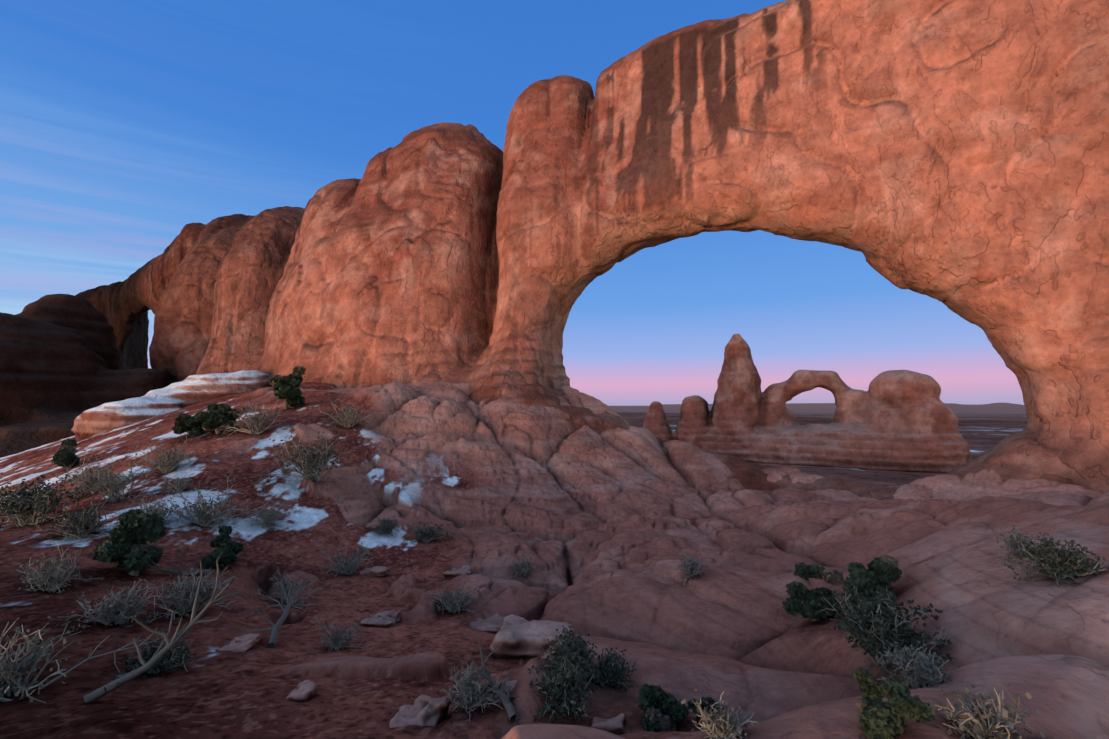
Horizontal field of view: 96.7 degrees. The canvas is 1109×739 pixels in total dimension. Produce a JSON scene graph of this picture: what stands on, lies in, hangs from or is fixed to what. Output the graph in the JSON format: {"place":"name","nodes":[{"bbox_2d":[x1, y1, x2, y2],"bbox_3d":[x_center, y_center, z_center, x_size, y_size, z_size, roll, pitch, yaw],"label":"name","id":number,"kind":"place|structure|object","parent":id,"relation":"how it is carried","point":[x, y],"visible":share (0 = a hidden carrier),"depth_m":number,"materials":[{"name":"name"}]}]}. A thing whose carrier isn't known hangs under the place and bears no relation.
{"place":"outdoors","nodes":[
{"label":"outdoors","id":0,"kind":"place"},
{"bbox_2d":[0,0,1023,405],"label":"sky","id":1,"kind":"structure","parent":0,"point":[125,125],"materials":[{"name":"blue"}]},
{"bbox_2d":[0,381,1108,738],"bbox_3d":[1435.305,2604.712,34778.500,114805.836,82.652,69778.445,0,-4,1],"label":"ground","id":2,"kind":"structure","parent":0,"point":[604,529],"depth_m":9.51,"materials":[{"name":"stone"}]},
{"bbox_2d":[0,463,100,527],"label":"sagebrush","id":3,"kind":"object","parent":2,"relation":"on","point":[20,502],"visible":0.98,"depth_m":11.81,"materials":[{"name":"green plant"}]},
{"bbox_2d":[14,535,103,592],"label":"sagebrush","id":4,"kind":"object","parent":2,"relation":"on","point":[51,579],"visible":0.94,"depth_m":7.84,"materials":[{"name":"green plant"}]},
{"bbox_2d":[13,494,119,540],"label":"sagebrush","id":5,"kind":"object","parent":2,"relation":"on","point":[84,524],"visible":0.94,"depth_m":10.88,"materials":[{"name":"green plant"}]},
{"bbox_2d":[52,438,80,468],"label":"juniper","id":6,"kind":"object","parent":2,"relation":"on","point":[65,455],"visible":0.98,"depth_m":17.91,"materials":[{"name":"green plant"}]},
{"bbox_2d":[0,605,162,702],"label":"dry shrub","id":7,"kind":"object","parent":2,"relation":"on","point":[13,683],"visible":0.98,"depth_m":4.53,"materials":[{"name":"grey plant"}]},
{"bbox_2d":[0,294,177,457],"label":"spur rocks","id":8,"kind":"object","parent":2,"relation":"on","point":[61,363],"visible":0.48,"depth_m":38.93,"materials":[{"name":"stone"}]},
{"bbox_2d":[48,453,138,497],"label":"sagebrush","id":9,"kind":"object","parent":2,"relation":"on","point":[92,480],"visible":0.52,"depth_m":14.99,"materials":[{"name":"green plant"}]},
{"bbox_2d":[53,441,154,502],"bbox_3d":[-12.256,2.838,13.459,2.186,1.644,1.852,0,-4,1],"label":"dry shrub","id":10,"kind":"object","parent":2,"relation":"on","point":[111,484],"visible":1,"depth_m":13.42,"materials":[{"name":"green plant"}]},
{"bbox_2d":[47,575,167,628],"bbox_3d":[-6.184,3.403,6.657,1.006,1.050,1.212,-2,-5,26],"label":"dry shrub","id":11,"kind":"object","parent":2,"relation":"on","point":[112,610],"visible":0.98,"depth_m":6.76,"materials":[{"name":"green plant"}]},
{"bbox_2d":[91,509,165,575],"bbox_3d":[-7.861,3.251,9.121,1.041,1.345,1.123,4,-6,-43],"label":"juniper","id":12,"kind":"object","parent":2,"relation":"on","point":[133,532],"visible":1,"depth_m":8.95,"materials":[{"name":"green plant"}]},
{"bbox_2d":[116,486,182,524],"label":"sagebrush","id":13,"kind":"object","parent":2,"relation":"on","point":[151,509],"visible":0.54,"depth_m":12.02,"materials":[{"name":"green plant"}]},
{"bbox_2d":[117,628,198,678],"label":"sagebrush","id":14,"kind":"object","parent":2,"relation":"on","point":[182,657],"visible":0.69,"depth_m":5.28,"materials":[{"name":"green plant"}]},
{"bbox_2d":[84,552,244,703],"bbox_3d":[-3.661,2.424,4.741,0.726,1.028,1.205,-3,-5,34],"label":"dead branch","id":15,"kind":"object","parent":2,"relation":"on","point":[102,691],"visible":1,"depth_m":4.61,"materials":[{"name":"grey wood"}]},
{"bbox_2d":[134,433,198,478],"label":"sagebrush","id":16,"kind":"object","parent":2,"relation":"on","point":[168,466],"visible":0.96,"depth_m":15.78,"materials":[{"name":"green plant"}]},
{"bbox_2d":[71,370,271,439],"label":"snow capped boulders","id":17,"kind":"object","parent":2,"relation":"on","point":[171,397],"visible":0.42,"depth_m":32.73,"materials":[{"name":"stone"}]},
{"bbox_2d":[152,471,192,496],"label":"sagebrush","id":18,"kind":"object","parent":2,"relation":"on","point":[179,485],"visible":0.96,"depth_m":14.16,"materials":[{"name":"green plant"}]},
{"bbox_2d":[143,542,210,574],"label":"dead juniper branch","id":19,"kind":"object","parent":2,"relation":"on","point":[157,567],"visible":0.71,"depth_m":9.59,"materials":[{"name":"grey wood"}]},
{"bbox_2d":[117,567,237,622],"bbox_3d":[-5.759,3.531,7.596,1.700,1.114,1.448,0,-4,1],"label":"dry shrub","id":20,"kind":"object","parent":2,"relation":"on","point":[183,596],"visible":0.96,"depth_m":7.59,"materials":[{"name":"green plant"}]},
{"bbox_2d":[172,413,204,436],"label":"juniper","id":21,"kind":"object","parent":2,"relation":"on","point":[189,425],"visible":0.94,"depth_m":19.39,"materials":[{"name":"green plant"}]},
{"bbox_2d":[145,472,268,532],"bbox_3d":[-8.947,3.590,12.823,2.777,1.658,1.689,2,-5,-23],"label":"dry shrub","id":22,"kind":"object","parent":2,"relation":"on","point":[206,518],"visible":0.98,"depth_m":12.61,"materials":[{"name":"green plant"}]},
{"bbox_2d":[194,403,241,433],"bbox_3d":[-13.378,1.996,19.681,1.492,1.348,1.620,0,-4,1],"label":"juniper","id":23,"kind":"object","parent":2,"relation":"on","point":[215,417],"visible":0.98,"depth_m":19.46,"materials":[{"name":"green plant"}]},
{"bbox_2d":[199,525,243,568],"bbox_3d":[-7.207,3.890,10.728,0.687,0.928,0.921,1,-4,-14],"label":"juniper","id":24,"kind":"object","parent":2,"relation":"on","point":[227,545],"visible":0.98,"depth_m":10.50,"materials":[{"name":"green plant"}]},
{"bbox_2d":[215,633,262,652],"bbox_3d":[-4.080,3.605,6.387,0.407,0.217,0.468,0,-4,1],"label":"loose rock","id":25,"kind":"object","parent":2,"relation":"on","point":[244,643],"visible":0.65,"depth_m":6.36,"materials":[{"name":"stone"}]},
{"bbox_2d":[220,396,292,435],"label":"dry shrub","id":26,"kind":"object","parent":2,"relation":"on","point":[259,429],"visible":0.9,"depth_m":19.48,"materials":[{"name":"beige plant"}]},
{"bbox_2d":[241,500,298,530],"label":"sagebrush","id":27,"kind":"object","parent":2,"relation":"on","point":[271,517],"visible":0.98,"depth_m":13.29,"materials":[{"name":"green plant"}]},
{"bbox_2d":[244,575,323,646],"bbox_3d":[-4.013,3.418,7.208,0.944,0.601,1.510,4,-6,-39],"label":"dead branch","id":28,"kind":"object","parent":2,"relation":"on","point":[275,630],"visible":1,"depth_m":6.87,"materials":[{"name":"grey wood"}]},
{"bbox_2d":[266,366,305,408],"bbox_3d":[-12.785,0.893,23.661,1.828,2.230,1.663,-4,-6,43],"label":"juniper","id":29,"kind":"object","parent":2,"relation":"on","point":[287,390],"visible":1,"depth_m":23.41,"materials":[{"name":"green plant"}]},
{"bbox_2d":[252,568,323,610],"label":"dry shrub","id":30,"kind":"object","parent":2,"relation":"on","point":[282,588],"visible":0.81,"depth_m":8.97,"materials":[{"name":"grey plant"}]},
{"bbox_2d":[249,429,352,483],"bbox_3d":[-8.279,3.047,16.124,2.767,2.314,3.368,0,-4,1],"label":"dry shrub","id":31,"kind":"object","parent":2,"relation":"on","point":[311,466],"visible":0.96,"depth_m":16.03,"materials":[{"name":"green plant"}]},
{"bbox_2d":[286,680,317,701],"bbox_3d":[-2.379,3.087,4.644,0.259,0.213,0.285,0,-4,1],"label":"loose rock","id":32,"kind":"object","parent":2,"relation":"on","point":[305,690],"visible":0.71,"depth_m":4.59,"materials":[{"name":"stone"}]},
{"bbox_2d":[310,617,373,652],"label":"dry shrub","id":33,"kind":"object","parent":2,"relation":"on","point":[336,643],"visible":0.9,"depth_m":6.79,"materials":[{"name":"green plant"}]},
{"bbox_2d":[314,543,377,576],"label":"dry shrub","id":34,"kind":"object","parent":2,"relation":"on","point":[345,569],"visible":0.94,"depth_m":11.56,"materials":[{"name":"green plant"}]},
{"bbox_2d":[312,399,379,428],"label":"dry shrub","id":35,"kind":"object","parent":2,"relation":"on","point":[348,419],"visible":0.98,"depth_m":21.42,"materials":[{"name":"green plant"}]},
{"bbox_2d":[359,566,387,577],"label":"loose rock","id":36,"kind":"object","parent":2,"relation":"on","point":[378,571],"visible":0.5,"depth_m":11.52,"materials":[{"name":"stone"}]},
{"bbox_2d":[360,611,401,627],"bbox_3d":[-2.883,4.268,8.210,0.567,0.318,0.562,0,-4,1],"label":"loose rock","id":37,"kind":"object","parent":2,"relation":"on","point":[386,619],"visible":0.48,"depth_m":8.13,"materials":[{"name":"stone"}]},
{"bbox_2d":[368,515,399,535],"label":"sagebrush","id":38,"kind":"object","parent":2,"relation":"on","point":[385,528],"visible":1,"depth_m":14.49,"materials":[{"name":"green plant"}]},
{"bbox_2d":[389,694,450,727],"bbox_3d":[-1.135,2.977,4.138,0.489,0.280,0.422,0,-4,1],"label":"loose rock","id":39,"kind":"object","parent":2,"relation":"on","point":[423,710],"visible":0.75,"depth_m":4.18,"materials":[{"name":"stone"}]},
{"bbox_2d":[409,517,454,544],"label":"sagebrush","id":40,"kind":"object","parent":2,"relation":"on","point":[423,535],"visible":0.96,"depth_m":14.31,"materials":[{"name":"green plant"}]},
{"bbox_2d":[430,576,477,616],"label":"sagebrush","id":41,"kind":"object","parent":2,"relation":"on","point":[454,606],"visible":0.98,"depth_m":8.96,"materials":[{"name":"green plant"}]},
{"bbox_2d":[442,565,473,578],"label":"loose rock","id":42,"kind":"object","parent":2,"relation":"on","point":[463,569],"visible":0.48,"depth_m":11.60,"materials":[{"name":"stone"}]},
{"bbox_2d":[431,659,502,721],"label":"sagebrush","id":43,"kind":"object","parent":2,"relation":"on","point":[468,690],"visible":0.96,"depth_m":4.20,"materials":[{"name":"green plant"}]},
{"bbox_2d":[469,613,506,633],"bbox_3d":[-1.191,4.650,8.657,0.762,0.549,0.730,0,-4,1],"label":"loose rock","id":44,"kind":"object","parent":2,"relation":"on","point":[490,624],"visible":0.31,"depth_m":8.56,"materials":[{"name":"stone"}]},
{"bbox_2d":[467,631,518,722],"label":"dead branch","id":45,"kind":"object","parent":2,"relation":"on","point":[508,705],"visible":0.96,"depth_m":4.20,"materials":[{"name":"wood"}]},
{"bbox_2d":[477,680,517,705],"bbox_3d":[-0.527,2.924,4.374,0.427,0.195,0.314,0,-4,1],"label":"loose rock","id":46,"kind":"object","parent":2,"relation":"on","point":[511,685],"visible":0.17,"depth_m":4.37,"materials":[{"name":"stone"}]},
{"bbox_2d":[506,554,537,576],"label":"sagebrush","id":47,"kind":"object","parent":2,"relation":"on","point":[524,571],"visible":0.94,"depth_m":12.51,"materials":[{"name":"green plant"}]},
{"bbox_2d":[490,614,574,658],"bbox_3d":[-0.218,3.851,6.635,1.279,0.887,0.912,0,-4,1],"label":"loose rock","id":48,"kind":"object","parent":2,"relation":"on","point":[516,636],"visible":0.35,"depth_m":6.35,"materials":[{"name":"stone"}]},
{"bbox_2d":[527,655,598,723],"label":"dry shrub","id":49,"kind":"object","parent":2,"relation":"on","point":[565,692],"visible":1,"depth_m":4.08,"materials":[{"name":"green plant"}]},
{"bbox_2d":[538,621,598,679],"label":"dry shrub","id":50,"kind":"object","parent":2,"relation":"on","point":[569,646],"visible":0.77,"depth_m":4.72,"materials":[{"name":"green plant"}]},
{"bbox_2d":[75,0,1108,500],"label":"rock arch","id":51,"kind":"structure","parent":2,"relation":"on","point":[951,154],"depth_m":27.22,"materials":[{"name":"stone"}]},
{"bbox_2d":[590,713,626,734],"bbox_3d":[0.434,2.878,3.944,0.309,0.170,0.212,0,-4,1],"label":"loose rock","id":52,"kind":"object","parent":2,"relation":"on","point":[614,725],"visible":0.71,"depth_m":3.89,"materials":[{"name":"stone"}]},
{"bbox_2d":[587,644,637,690],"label":"dry shrub","id":53,"kind":"object","parent":2,"relation":"on","point":[610,670],"visible":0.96,"depth_m":4.67,"materials":[{"name":"green plant"}]},
{"bbox_2d":[637,683,688,731],"bbox_3d":[0.892,2.846,4.048,0.426,0.400,0.352,-1,-4,17],"label":"juniper","id":54,"kind":"object","parent":2,"relation":"on","point":[663,712],"visible":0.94,"depth_m":4.03,"materials":[{"name":"green plant"}]},
{"bbox_2d":[676,551,707,587],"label":"dry shrub","id":55,"kind":"object","parent":2,"relation":"on","point":[690,567],"visible":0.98,"depth_m":9.23,"materials":[{"name":"green plant"}]},
{"bbox_2d":[687,696,725,728],"bbox_3d":[1.247,2.842,4.037,0.327,0.351,0.280,0,-4,1],"label":"juniper","id":56,"kind":"object","parent":2,"relation":"on","point":[693,706],"visible":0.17,"depth_m":4.00,"materials":[{"name":"green plant"}]},
{"bbox_2d":[681,689,762,738],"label":"grass tuft","id":57,"kind":"object","parent":2,"relation":"on","point":[721,728],"visible":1,"depth_m":2.14,"materials":[{"name":"beige plant"}]},
{"bbox_2d":[642,333,971,473],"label":"rock formation","id":58,"kind":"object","parent":2,"relation":"on","point":[899,420],"depth_m":141.76,"materials":[{"name":"stone"}]},
{"bbox_2d":[782,562,843,621],"bbox_3d":[3.526,3.083,6.696,0.793,0.833,0.664,0,-4,1],"label":"juniper","id":59,"kind":"object","parent":2,"relation":"on","point":[802,599],"visible":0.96,"depth_m":6.67,"materials":[{"name":"green plant"}]},
{"bbox_2d":[843,555,901,606],"bbox_3d":[3.864,2.662,6.009,0.754,0.812,0.558,3,-5,-36],"label":"juniper","id":60,"kind":"object","parent":2,"relation":"on","point":[881,573],"visible":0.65,"depth_m":5.94,"materials":[{"name":"green plant"}]},
{"bbox_2d":[818,577,957,673],"bbox_3d":[3.087,2.387,4.577,1.038,0.740,1.011,-1,-5,19],"label":"dry shrub","id":61,"kind":"object","parent":2,"relation":"on","point":[893,624],"visible":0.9,"depth_m":4.51,"materials":[{"name":"green plant"}]},
{"bbox_2d":[852,667,936,738],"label":"juniper","id":62,"kind":"object","parent":2,"relation":"on","point":[879,718],"visible":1,"depth_m":1.90,"materials":[{"name":"green plant"}]},
{"bbox_2d":[875,640,951,688],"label":"dry shrub","id":63,"kind":"object","parent":2,"relation":"on","point":[917,671],"visible":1,"depth_m":3.15,"materials":[{"name":"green plant"}]},
{"bbox_2d":[934,683,1051,738],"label":"dry shrub","id":64,"kind":"object","parent":2,"relation":"on","point":[974,721],"visible":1,"depth_m":1.88,"materials":[{"name":"beige plant"}]},
{"bbox_2d":[993,523,1059,559],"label":"dry shrub","id":65,"kind":"object","parent":2,"relation":"on","point":[1013,543],"visible":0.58,"depth_m":5.27,"materials":[{"name":"green plant"}]},
{"bbox_2d":[1002,532,1108,585],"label":"dry shrub","id":66,"kind":"object","parent":2,"relation":"on","point":[1063,563],"visible":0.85,"depth_m":4.57,"materials":[{"name":"green plant"}]}
]}

